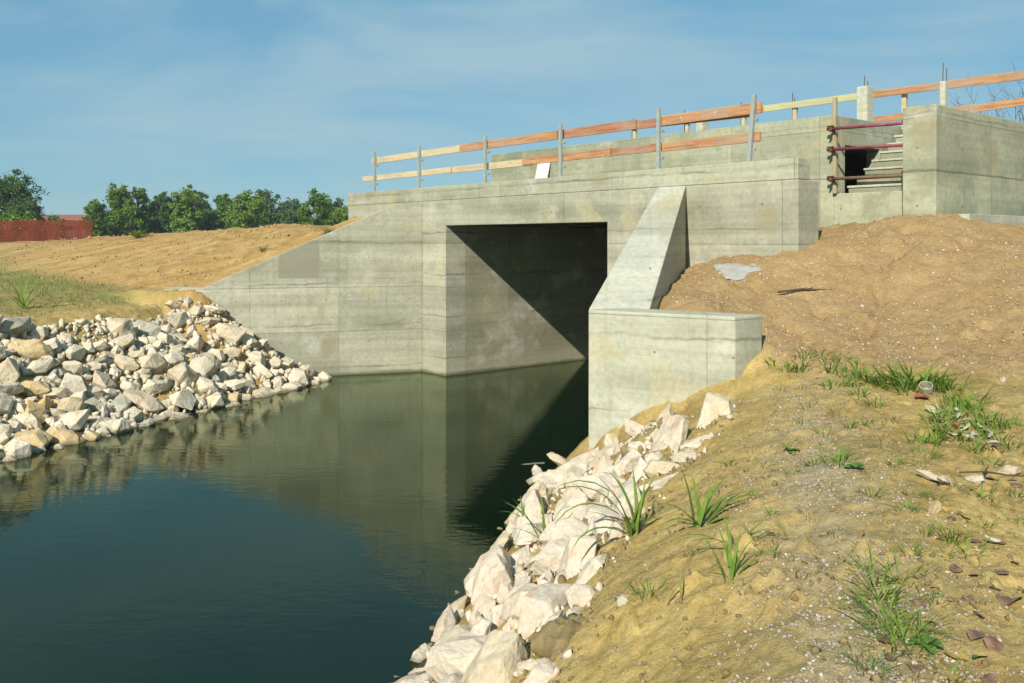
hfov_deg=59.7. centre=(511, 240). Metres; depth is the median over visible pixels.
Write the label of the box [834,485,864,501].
grass tuft
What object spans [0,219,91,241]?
safety net fence
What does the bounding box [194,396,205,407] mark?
riprap rock
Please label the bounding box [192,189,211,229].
broadleaf tree
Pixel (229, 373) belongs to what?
riprap rock
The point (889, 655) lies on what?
dead leaf
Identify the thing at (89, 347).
riprap rock
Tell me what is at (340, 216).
broadleaf tree
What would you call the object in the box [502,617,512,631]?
riprap rock
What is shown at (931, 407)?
scrap
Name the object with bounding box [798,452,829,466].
grass tuft
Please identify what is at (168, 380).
riprap rock
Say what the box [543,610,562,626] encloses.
riprap rock
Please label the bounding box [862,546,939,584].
grass tuft
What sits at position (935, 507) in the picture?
loose stone
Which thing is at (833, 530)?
grass tuft
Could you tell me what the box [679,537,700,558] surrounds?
grass tuft
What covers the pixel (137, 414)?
riprap rock
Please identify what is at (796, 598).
soil crumbs
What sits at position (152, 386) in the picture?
riprap rock
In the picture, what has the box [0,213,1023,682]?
ground
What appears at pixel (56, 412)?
riprap rock
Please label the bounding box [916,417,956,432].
grass tuft
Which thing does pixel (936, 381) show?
grass tuft
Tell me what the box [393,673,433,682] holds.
riprap rock
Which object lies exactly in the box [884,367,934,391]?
grass tuft
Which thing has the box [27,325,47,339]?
riprap rock
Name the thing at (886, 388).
grass tuft
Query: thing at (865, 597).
grass tuft
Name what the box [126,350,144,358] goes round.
riprap rock
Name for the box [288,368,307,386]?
riprap rock
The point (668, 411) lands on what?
riprap rock
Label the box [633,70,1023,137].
guardrail
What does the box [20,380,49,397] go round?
riprap rock
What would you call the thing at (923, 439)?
grass tuft
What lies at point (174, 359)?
riprap rock
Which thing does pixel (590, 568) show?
riprap rock
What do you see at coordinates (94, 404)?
riprap rock
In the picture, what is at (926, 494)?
grass tuft
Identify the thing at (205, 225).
broadleaf tree
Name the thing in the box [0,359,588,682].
water
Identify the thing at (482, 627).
riprap rock
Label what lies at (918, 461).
grass tuft
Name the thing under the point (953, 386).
grass tuft
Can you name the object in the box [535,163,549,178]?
leaning panel
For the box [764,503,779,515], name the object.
grass tuft
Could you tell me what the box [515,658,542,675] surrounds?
riprap rock
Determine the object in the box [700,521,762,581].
grass clump
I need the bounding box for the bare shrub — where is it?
[948,61,1023,121]
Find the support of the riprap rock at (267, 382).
on the rubble at (101, 329)
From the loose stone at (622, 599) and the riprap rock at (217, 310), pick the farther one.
the riprap rock at (217, 310)
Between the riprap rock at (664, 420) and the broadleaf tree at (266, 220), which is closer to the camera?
the riprap rock at (664, 420)
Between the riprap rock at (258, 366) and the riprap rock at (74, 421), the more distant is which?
the riprap rock at (258, 366)
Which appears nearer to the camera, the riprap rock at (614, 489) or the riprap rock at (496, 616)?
the riprap rock at (496, 616)
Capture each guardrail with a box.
[363,94,761,191]
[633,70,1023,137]
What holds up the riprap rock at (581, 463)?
on the ground at (664, 637)
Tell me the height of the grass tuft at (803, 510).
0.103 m
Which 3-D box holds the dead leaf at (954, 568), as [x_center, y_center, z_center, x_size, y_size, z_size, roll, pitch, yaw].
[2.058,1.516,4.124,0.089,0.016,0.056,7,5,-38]
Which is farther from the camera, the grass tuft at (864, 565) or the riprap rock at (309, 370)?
the riprap rock at (309, 370)
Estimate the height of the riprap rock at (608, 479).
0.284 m
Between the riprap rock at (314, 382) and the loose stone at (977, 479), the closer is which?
the loose stone at (977, 479)
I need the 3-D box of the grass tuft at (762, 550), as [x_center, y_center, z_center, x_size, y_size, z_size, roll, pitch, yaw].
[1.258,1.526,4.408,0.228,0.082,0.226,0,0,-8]
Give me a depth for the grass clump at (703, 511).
5.44 m
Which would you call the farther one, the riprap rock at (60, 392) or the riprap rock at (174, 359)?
the riprap rock at (174, 359)
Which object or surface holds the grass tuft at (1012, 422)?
on the ground at (664, 637)
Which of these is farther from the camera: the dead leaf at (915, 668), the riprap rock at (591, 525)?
the riprap rock at (591, 525)
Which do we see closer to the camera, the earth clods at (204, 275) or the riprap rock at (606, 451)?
the riprap rock at (606, 451)
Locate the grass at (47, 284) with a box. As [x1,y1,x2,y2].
[0,262,128,317]
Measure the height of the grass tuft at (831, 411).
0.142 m
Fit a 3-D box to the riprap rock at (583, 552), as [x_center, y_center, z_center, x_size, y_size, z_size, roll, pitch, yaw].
[0.440,2.228,6.089,0.300,0.440,0.183,5,-16,44]
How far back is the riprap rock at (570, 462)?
10.81 m
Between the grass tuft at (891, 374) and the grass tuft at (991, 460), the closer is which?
the grass tuft at (991, 460)
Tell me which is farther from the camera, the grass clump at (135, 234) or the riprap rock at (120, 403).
the grass clump at (135, 234)
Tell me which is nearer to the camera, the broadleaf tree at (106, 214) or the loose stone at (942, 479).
the loose stone at (942, 479)
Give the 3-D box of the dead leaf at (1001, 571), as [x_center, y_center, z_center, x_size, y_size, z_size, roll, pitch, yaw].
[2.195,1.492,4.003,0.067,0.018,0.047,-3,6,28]
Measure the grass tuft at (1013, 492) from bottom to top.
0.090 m
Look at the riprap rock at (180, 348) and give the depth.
16.99 m
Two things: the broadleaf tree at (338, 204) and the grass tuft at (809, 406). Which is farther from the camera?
the broadleaf tree at (338, 204)
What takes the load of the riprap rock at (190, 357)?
on the ground at (664, 637)
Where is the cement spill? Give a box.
[713,263,760,280]
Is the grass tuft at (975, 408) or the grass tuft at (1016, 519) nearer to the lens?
the grass tuft at (1016, 519)
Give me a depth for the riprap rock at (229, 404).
16.18 m
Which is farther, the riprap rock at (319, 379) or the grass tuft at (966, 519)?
the riprap rock at (319, 379)
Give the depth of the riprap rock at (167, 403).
15.41 m
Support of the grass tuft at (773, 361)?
on the ground at (664, 637)
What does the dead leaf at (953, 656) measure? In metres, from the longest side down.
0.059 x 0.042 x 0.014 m
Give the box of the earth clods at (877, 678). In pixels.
[590,342,1023,682]
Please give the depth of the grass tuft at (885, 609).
3.60 m
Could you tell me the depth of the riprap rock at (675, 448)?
8.10 m
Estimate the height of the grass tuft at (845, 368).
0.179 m
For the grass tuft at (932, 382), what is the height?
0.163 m
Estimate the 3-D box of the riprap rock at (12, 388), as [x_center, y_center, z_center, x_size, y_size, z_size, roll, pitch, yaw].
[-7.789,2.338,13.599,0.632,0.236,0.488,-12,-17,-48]
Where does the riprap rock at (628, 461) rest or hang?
on the ground at (664, 637)
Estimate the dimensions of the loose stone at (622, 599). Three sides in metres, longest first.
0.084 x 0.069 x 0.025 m
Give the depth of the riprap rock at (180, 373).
15.99 m
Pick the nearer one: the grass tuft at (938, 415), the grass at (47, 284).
the grass tuft at (938, 415)
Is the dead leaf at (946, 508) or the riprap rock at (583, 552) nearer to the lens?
the dead leaf at (946, 508)
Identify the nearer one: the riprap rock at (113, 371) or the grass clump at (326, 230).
the riprap rock at (113, 371)
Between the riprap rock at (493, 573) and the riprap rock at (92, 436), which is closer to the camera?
the riprap rock at (493, 573)
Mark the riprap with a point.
(211, 342)
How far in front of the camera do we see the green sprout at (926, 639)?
3.31 m
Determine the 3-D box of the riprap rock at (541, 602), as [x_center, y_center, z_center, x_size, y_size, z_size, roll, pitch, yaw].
[0.209,2.305,5.469,0.288,0.294,0.446,0,0,17]
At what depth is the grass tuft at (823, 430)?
7.03 m
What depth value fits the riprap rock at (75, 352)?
15.25 m
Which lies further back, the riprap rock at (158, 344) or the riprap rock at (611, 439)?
the riprap rock at (158, 344)
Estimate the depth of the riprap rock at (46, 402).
13.68 m
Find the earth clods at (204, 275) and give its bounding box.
[1,223,318,293]
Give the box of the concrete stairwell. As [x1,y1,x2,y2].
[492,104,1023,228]
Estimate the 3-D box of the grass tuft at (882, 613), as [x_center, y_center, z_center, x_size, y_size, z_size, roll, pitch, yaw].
[1.459,1.448,3.446,0.424,0.169,0.435,0,0,-14]
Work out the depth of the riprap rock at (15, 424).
12.99 m
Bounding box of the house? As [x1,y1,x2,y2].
[41,215,86,238]
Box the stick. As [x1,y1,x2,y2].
[778,287,832,292]
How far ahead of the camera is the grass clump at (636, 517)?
6.00 m
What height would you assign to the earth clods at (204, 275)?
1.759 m
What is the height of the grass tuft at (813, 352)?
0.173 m
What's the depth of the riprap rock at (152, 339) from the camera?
17.02 m
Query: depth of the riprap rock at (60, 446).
12.88 m
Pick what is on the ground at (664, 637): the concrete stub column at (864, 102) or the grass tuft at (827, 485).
the grass tuft at (827, 485)
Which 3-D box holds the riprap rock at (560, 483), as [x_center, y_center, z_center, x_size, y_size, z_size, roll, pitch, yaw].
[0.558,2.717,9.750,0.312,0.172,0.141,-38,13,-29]
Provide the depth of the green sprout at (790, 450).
6.63 m
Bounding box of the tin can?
[919,381,932,394]
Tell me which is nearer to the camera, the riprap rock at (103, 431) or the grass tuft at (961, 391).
the grass tuft at (961, 391)
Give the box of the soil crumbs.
[522,311,1023,682]
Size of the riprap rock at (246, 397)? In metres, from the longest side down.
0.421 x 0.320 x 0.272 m
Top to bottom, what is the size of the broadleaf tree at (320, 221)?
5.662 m
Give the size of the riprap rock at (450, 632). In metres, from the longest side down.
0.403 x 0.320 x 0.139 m
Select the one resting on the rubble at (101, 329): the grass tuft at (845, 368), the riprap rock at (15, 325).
the riprap rock at (15, 325)
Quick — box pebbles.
[665,214,1023,378]
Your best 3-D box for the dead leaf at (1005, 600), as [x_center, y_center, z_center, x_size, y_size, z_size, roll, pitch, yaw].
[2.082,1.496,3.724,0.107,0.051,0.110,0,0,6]
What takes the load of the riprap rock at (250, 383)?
on the rubble at (101, 329)
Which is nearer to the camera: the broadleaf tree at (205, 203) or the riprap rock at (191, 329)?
the riprap rock at (191, 329)
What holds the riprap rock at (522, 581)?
on the ground at (664, 637)
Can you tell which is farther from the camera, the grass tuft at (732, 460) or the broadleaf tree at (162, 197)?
the broadleaf tree at (162, 197)
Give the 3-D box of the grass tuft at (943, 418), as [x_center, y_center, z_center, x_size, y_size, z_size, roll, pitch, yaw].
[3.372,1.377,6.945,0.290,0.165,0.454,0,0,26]
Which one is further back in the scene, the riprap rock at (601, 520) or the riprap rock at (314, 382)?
the riprap rock at (314, 382)
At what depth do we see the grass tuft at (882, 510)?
4.80 m
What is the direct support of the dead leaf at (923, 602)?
on the ground at (664, 637)
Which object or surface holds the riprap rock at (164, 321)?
on the ground at (664, 637)
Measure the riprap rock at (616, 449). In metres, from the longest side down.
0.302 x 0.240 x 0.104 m
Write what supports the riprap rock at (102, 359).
on the ground at (664, 637)
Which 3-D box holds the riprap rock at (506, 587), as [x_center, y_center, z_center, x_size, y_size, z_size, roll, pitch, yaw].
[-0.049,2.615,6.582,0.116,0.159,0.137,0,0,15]
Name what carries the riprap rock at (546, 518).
on the ground at (664, 637)
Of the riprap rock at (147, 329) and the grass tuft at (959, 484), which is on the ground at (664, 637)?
the grass tuft at (959, 484)
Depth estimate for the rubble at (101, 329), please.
15.80 m
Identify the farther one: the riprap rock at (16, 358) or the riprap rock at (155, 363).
the riprap rock at (155, 363)
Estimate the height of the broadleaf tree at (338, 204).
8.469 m
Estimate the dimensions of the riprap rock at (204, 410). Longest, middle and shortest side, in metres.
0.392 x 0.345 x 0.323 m
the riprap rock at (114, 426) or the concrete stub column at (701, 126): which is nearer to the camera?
the riprap rock at (114, 426)
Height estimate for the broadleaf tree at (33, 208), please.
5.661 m
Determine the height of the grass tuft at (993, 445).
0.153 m
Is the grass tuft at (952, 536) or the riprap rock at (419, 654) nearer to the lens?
the grass tuft at (952, 536)
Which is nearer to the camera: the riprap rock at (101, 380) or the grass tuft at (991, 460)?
the grass tuft at (991, 460)
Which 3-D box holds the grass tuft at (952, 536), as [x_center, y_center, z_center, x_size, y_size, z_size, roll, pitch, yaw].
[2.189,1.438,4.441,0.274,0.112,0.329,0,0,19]
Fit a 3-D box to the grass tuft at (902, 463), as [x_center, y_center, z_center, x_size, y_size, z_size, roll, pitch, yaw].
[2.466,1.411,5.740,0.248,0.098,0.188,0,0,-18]
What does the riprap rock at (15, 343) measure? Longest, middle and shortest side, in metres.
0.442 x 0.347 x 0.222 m
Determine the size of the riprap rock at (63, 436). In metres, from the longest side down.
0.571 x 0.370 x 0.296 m
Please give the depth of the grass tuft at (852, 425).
7.01 m
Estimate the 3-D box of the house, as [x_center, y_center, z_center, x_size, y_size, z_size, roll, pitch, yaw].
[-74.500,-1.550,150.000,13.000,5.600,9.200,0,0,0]
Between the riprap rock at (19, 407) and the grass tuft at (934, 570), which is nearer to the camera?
the grass tuft at (934, 570)
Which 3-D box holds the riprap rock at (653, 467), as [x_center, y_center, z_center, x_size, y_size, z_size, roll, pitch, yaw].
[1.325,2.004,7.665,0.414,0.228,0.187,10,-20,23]
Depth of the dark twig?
5.43 m
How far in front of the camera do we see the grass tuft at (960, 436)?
6.54 m
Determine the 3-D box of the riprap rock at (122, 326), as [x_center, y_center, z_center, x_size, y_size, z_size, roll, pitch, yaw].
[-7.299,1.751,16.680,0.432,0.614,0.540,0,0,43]
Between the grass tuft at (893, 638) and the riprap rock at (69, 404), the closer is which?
the grass tuft at (893, 638)
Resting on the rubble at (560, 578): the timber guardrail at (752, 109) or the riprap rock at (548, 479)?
the riprap rock at (548, 479)
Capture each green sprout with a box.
[783,446,799,453]
[843,462,864,467]
[907,634,944,654]
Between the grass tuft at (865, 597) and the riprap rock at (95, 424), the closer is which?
the grass tuft at (865, 597)
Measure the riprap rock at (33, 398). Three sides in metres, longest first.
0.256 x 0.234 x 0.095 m
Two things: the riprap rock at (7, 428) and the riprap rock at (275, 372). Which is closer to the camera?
the riprap rock at (7, 428)
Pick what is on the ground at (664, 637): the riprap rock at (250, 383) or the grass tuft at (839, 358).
the grass tuft at (839, 358)
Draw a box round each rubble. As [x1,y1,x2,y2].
[0,296,314,459]
[394,400,741,682]
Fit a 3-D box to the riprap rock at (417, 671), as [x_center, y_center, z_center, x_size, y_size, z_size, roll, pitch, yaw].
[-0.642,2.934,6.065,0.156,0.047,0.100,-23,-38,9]
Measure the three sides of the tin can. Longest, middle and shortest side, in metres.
0.118 x 0.118 x 0.084 m
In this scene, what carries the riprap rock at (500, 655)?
on the ground at (664, 637)
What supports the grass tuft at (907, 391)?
on the ground at (664, 637)
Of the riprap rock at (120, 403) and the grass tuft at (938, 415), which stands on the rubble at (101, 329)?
the riprap rock at (120, 403)
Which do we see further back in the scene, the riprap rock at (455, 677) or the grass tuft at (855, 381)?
the grass tuft at (855, 381)
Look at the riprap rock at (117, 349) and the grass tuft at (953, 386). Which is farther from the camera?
the riprap rock at (117, 349)
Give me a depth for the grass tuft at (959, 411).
7.37 m
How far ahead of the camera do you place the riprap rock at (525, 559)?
7.20 m
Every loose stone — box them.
[565,584,595,607]
[617,594,627,605]
[916,469,939,481]
[928,501,941,513]
[937,475,951,484]
[965,475,985,484]
[997,465,1021,474]
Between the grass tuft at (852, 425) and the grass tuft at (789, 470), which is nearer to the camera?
the grass tuft at (789, 470)
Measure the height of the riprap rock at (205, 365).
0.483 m
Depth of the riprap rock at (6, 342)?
14.58 m
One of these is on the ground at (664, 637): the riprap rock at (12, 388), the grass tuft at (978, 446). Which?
the grass tuft at (978, 446)
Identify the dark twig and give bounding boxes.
[959,466,1023,476]
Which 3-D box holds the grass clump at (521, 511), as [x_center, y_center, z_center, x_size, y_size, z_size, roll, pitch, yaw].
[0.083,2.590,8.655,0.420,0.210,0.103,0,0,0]
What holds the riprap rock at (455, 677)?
on the ground at (664, 637)
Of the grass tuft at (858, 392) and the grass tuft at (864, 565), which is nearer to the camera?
the grass tuft at (864, 565)
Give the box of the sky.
[0,0,1023,224]
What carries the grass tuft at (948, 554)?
on the ground at (664, 637)
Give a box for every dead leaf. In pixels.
[877,634,891,642]
[885,652,896,660]
[907,663,924,671]
[916,599,926,606]
[942,506,949,511]
[944,652,959,657]
[949,564,962,571]
[957,654,969,660]
[962,595,974,600]
[967,629,984,639]
[971,538,981,542]
[981,673,997,682]
[984,636,1003,651]
[994,569,1008,573]
[996,593,1022,604]
[1010,483,1023,487]
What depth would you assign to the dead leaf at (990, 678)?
3.08 m
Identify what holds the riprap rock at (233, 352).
on the ground at (664, 637)
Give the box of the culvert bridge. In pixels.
[164,158,817,449]
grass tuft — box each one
[615,576,674,599]
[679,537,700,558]
[711,451,734,466]
[728,573,755,593]
[747,541,785,558]
[750,453,781,467]
[761,356,785,365]
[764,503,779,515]
[770,359,799,372]
[778,463,802,475]
[782,357,816,372]
[788,501,823,517]
[789,348,827,358]
[798,392,817,409]
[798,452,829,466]
[806,443,867,467]
[808,424,836,436]
[810,367,858,389]
[813,477,841,491]
[815,355,847,373]
[817,401,847,417]
[819,519,854,539]
[826,540,912,600]
[826,597,930,647]
[827,350,862,362]
[827,558,928,619]
[830,532,911,587]
[831,637,889,674]
[833,363,851,377]
[833,579,899,608]
[833,588,975,648]
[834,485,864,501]
[835,378,888,397]
[838,417,858,428]
[838,645,906,677]
[839,581,925,626]
[839,615,918,656]
[840,366,878,380]
[843,357,900,382]
[844,373,865,387]
[844,551,882,572]
[847,360,899,388]
[848,414,875,425]
[849,485,887,497]
[851,598,952,651]
[852,594,951,638]
[853,394,897,407]
[857,367,900,389]
[857,554,957,591]
[860,438,899,449]
[861,603,940,643]
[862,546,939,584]
[863,503,907,514]
[866,417,896,429]
[870,361,949,388]
[871,351,955,385]
[874,360,928,386]
[881,451,907,466]
[882,359,970,390]
[883,494,930,511]
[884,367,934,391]
[884,411,915,422]
[884,536,930,557]
[884,623,945,671]
[886,383,935,397]
[890,604,958,656]
[898,484,933,496]
[900,420,959,440]
[900,424,952,447]
[902,368,948,386]
[902,449,934,470]
[907,443,949,458]
[913,400,960,424]
[913,521,938,537]
[915,368,977,392]
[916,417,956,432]
[916,429,945,446]
[916,563,943,578]
[918,485,955,501]
[919,416,997,442]
[919,583,957,608]
[926,406,961,429]
[927,397,959,414]
[930,380,1004,404]
[931,542,961,558]
[932,392,958,402]
[932,396,980,421]
[932,522,979,544]
[932,660,970,682]
[937,535,997,560]
[938,392,968,406]
[944,385,965,394]
[945,389,972,401]
[946,403,988,417]
[947,477,973,490]
[952,417,977,430]
[955,393,988,410]
[957,480,1003,501]
[958,432,993,452]
[962,514,1000,528]
[964,405,1011,420]
[966,411,1004,430]
[968,396,989,411]
[968,434,1017,452]
[968,451,1015,465]
[971,417,1009,435]
[972,418,1023,439]
[973,414,1022,429]
[974,409,1019,425]
[984,434,1023,450]
[988,410,1022,429]
[993,486,1023,497]
[1004,516,1022,524]
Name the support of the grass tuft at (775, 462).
on the ground at (664, 637)
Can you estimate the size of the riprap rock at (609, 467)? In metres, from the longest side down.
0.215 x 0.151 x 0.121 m
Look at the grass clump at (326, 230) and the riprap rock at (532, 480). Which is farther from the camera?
the grass clump at (326, 230)
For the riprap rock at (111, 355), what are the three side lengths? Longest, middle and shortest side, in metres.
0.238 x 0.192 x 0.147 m
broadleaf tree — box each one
[0,168,49,238]
[0,206,40,240]
[1,194,66,238]
[45,216,67,238]
[80,199,115,236]
[86,208,124,233]
[99,181,142,236]
[120,187,153,235]
[123,206,179,234]
[146,191,176,232]
[166,184,204,232]
[191,208,218,230]
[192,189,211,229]
[209,193,234,229]
[222,189,269,227]
[246,209,280,226]
[254,188,287,223]
[264,197,293,224]
[276,198,300,212]
[277,212,312,224]
[295,188,335,225]
[313,207,339,224]
[324,195,347,223]
[330,205,347,222]
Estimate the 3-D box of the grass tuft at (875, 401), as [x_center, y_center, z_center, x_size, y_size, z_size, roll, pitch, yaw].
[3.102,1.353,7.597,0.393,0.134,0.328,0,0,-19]
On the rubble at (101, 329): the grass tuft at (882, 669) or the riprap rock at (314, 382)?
the riprap rock at (314, 382)
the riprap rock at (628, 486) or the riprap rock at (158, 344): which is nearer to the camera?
the riprap rock at (628, 486)
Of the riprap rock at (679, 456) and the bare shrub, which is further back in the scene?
the bare shrub
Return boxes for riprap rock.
[0,316,32,335]
[0,339,11,346]
[0,345,5,360]
[0,357,19,383]
[0,382,23,395]
[0,391,13,414]
[0,423,13,433]
[0,432,10,444]
[0,438,31,458]
[2,455,16,461]
[6,339,53,360]
[6,348,16,357]
[6,419,22,431]
[9,355,23,370]
[9,429,52,448]
[11,337,21,345]
[13,401,26,412]
[13,413,41,429]
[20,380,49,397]
[21,400,46,427]
[23,396,36,402]
[26,359,54,375]
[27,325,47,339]
[30,376,42,380]
[32,446,46,452]
[38,397,52,409]
[41,355,53,359]
[41,377,55,385]
[43,337,58,349]
[46,387,71,398]
[46,423,65,431]
[48,373,58,379]
[48,427,85,444]
[49,367,66,377]
[49,444,64,448]
[50,408,66,416]
[54,397,84,412]
[56,409,88,431]
[59,332,73,343]
[59,373,86,393]
[60,360,83,375]
[64,344,85,360]
[70,391,86,399]
[82,342,94,353]
[82,375,92,380]
[84,397,107,411]
[85,432,101,440]
[86,362,101,372]
[86,386,105,399]
[88,416,102,421]
[89,419,103,429]
[92,370,115,389]
[93,339,108,351]
[93,354,108,362]
[96,427,108,436]
[99,419,133,433]
[100,351,114,358]
[103,388,116,397]
[106,318,136,338]
[107,333,134,349]
[108,394,131,412]
[109,367,118,375]
[109,412,122,418]
[112,345,121,355]
[112,354,139,370]
[119,380,139,391]
[122,388,163,411]
[123,406,145,422]
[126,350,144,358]
[132,320,160,336]
[136,368,150,375]
[138,337,149,345]
[138,352,165,374]
[138,418,155,426]
[142,343,156,354]
[143,379,167,394]
[147,336,157,343]
[150,375,161,379]
[152,340,161,349]
[153,416,168,420]
[157,332,174,344]
[159,399,171,407]
[159,408,173,417]
[160,318,167,324]
[161,325,176,333]
[161,353,183,366]
[164,376,172,388]
[165,300,183,309]
[167,362,198,386]
[168,311,188,328]
[168,405,178,411]
[169,350,184,356]
[169,389,195,410]
[169,411,190,419]
[170,345,187,355]
[174,332,187,342]
[183,344,195,352]
[185,354,194,362]
[186,334,204,351]
[186,386,196,393]
[187,324,196,337]
[189,305,204,314]
[189,356,217,375]
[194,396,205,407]
[195,376,218,393]
[196,409,211,412]
[197,317,219,325]
[198,352,217,365]
[204,305,225,314]
[205,391,224,408]
[207,348,224,362]
[209,373,220,382]
[215,322,246,342]
[216,382,226,392]
[220,379,246,390]
[221,367,236,379]
[222,362,236,369]
[223,347,241,359]
[224,402,240,406]
[226,391,239,402]
[236,361,246,373]
[239,393,253,399]
[240,378,256,389]
[241,327,253,335]
[242,332,257,347]
[244,374,252,380]
[247,351,265,366]
[247,362,252,368]
[251,387,275,397]
[252,361,272,378]
[256,339,268,348]
[262,379,271,387]
[266,358,282,368]
[269,369,278,376]
[269,389,290,393]
[272,376,283,386]
[280,381,301,390]
[282,356,294,367]
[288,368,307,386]
[299,364,314,376]
[308,380,319,384]
[310,377,323,382]
[315,371,331,380]
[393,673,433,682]
[408,667,424,674]
[410,643,430,662]
[424,635,487,682]
[431,604,457,642]
[434,624,470,644]
[439,672,462,682]
[450,595,469,611]
[454,609,463,620]
[461,629,527,682]
[464,568,473,585]
[465,544,511,594]
[469,594,495,628]
[469,617,491,635]
[471,552,513,609]
[489,530,508,549]
[490,603,503,628]
[497,581,512,603]
[502,583,539,621]
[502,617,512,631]
[504,481,547,524]
[505,521,514,535]
[508,576,532,596]
[511,489,544,541]
[511,545,529,565]
[514,568,530,585]
[515,522,545,547]
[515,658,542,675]
[518,582,571,639]
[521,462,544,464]
[522,555,535,564]
[523,657,557,682]
[524,554,537,569]
[526,472,544,484]
[527,482,557,496]
[531,465,542,475]
[532,540,567,575]
[537,514,548,525]
[537,569,554,584]
[538,475,557,482]
[539,490,549,505]
[539,516,587,543]
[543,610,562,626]
[544,469,566,481]
[546,452,565,465]
[549,505,586,522]
[554,488,585,513]
[555,479,563,493]
[555,534,596,578]
[557,452,587,468]
[557,500,566,511]
[562,456,588,479]
[562,483,578,497]
[563,605,581,618]
[564,465,585,488]
[572,510,585,519]
[574,472,625,500]
[575,558,602,583]
[581,447,598,457]
[584,502,610,519]
[585,532,595,537]
[586,455,593,469]
[586,457,599,470]
[586,516,596,533]
[592,445,617,459]
[592,456,613,473]
[594,507,623,536]
[594,553,605,559]
[599,490,607,502]
[604,433,618,446]
[605,464,614,472]
[607,485,622,503]
[608,520,623,542]
[612,444,622,454]
[612,448,643,475]
[612,476,641,519]
[624,418,644,436]
[627,441,646,451]
[630,457,647,481]
[639,472,678,492]
[643,459,678,477]
[644,451,662,463]
[649,415,688,452]
[649,417,687,437]
[651,482,665,489]
[656,404,674,421]
[662,414,688,422]
[669,447,697,462]
[670,442,678,453]
[678,434,710,449]
[696,392,734,428]
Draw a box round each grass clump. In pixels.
[0,274,45,308]
[119,228,150,237]
[308,224,335,233]
[500,496,523,516]
[505,495,567,538]
[542,467,670,554]
[650,468,760,528]
[663,569,682,604]
[670,510,786,548]
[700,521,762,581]
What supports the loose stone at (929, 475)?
on the ground at (664, 637)
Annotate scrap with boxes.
[914,393,929,397]
[924,405,942,412]
[985,535,1000,541]
[986,440,1000,442]
[987,439,1001,448]
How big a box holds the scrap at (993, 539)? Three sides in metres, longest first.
0.079 x 0.035 x 0.028 m
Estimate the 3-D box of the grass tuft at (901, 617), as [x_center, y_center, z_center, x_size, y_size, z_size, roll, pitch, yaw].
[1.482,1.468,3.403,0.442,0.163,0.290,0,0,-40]
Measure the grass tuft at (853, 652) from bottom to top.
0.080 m
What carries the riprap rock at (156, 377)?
on the ground at (664, 637)
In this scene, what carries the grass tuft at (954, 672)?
on the ground at (664, 637)
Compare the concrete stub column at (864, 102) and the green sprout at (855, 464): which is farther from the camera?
the concrete stub column at (864, 102)
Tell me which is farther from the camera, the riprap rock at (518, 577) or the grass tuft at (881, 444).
the riprap rock at (518, 577)
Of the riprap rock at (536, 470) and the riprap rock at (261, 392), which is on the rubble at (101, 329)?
the riprap rock at (261, 392)
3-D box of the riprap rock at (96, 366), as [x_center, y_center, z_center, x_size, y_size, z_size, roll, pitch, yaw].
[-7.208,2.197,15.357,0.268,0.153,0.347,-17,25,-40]
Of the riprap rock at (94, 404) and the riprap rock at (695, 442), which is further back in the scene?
the riprap rock at (94, 404)
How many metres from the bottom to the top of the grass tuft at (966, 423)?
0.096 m
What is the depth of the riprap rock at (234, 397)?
16.57 m
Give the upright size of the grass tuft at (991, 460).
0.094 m
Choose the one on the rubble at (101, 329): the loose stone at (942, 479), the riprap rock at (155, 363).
the riprap rock at (155, 363)
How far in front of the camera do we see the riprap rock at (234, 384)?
16.93 m
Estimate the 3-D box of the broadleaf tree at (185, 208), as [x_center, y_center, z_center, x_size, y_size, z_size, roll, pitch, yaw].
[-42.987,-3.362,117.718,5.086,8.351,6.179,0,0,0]
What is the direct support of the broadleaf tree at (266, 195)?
on the ground at (664, 637)
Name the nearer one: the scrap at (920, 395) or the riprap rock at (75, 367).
the scrap at (920, 395)
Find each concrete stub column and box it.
[696,122,707,130]
[857,76,872,121]
[940,63,947,105]
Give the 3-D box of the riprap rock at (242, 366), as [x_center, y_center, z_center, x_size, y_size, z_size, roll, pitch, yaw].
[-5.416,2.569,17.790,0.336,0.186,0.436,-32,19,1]
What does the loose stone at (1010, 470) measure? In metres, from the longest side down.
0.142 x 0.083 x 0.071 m
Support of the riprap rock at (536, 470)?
on the ground at (664, 637)
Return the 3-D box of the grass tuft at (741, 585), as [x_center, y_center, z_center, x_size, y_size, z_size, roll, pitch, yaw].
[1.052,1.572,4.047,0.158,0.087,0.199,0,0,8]
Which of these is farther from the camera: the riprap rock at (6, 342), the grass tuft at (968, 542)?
the riprap rock at (6, 342)
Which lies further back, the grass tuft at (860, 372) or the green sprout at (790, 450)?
the grass tuft at (860, 372)
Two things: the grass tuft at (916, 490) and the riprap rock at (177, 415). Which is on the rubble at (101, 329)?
the riprap rock at (177, 415)
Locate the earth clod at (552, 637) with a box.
[530,616,584,658]
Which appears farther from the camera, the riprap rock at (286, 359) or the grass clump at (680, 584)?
the riprap rock at (286, 359)
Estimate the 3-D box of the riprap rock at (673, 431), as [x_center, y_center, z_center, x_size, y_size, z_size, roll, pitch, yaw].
[1.490,1.933,8.428,0.214,0.641,0.430,27,12,-11]
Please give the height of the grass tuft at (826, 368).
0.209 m
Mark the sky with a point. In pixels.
(288, 98)
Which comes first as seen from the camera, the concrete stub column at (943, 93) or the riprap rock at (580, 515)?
the riprap rock at (580, 515)
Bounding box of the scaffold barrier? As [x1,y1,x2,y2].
[826,97,902,193]

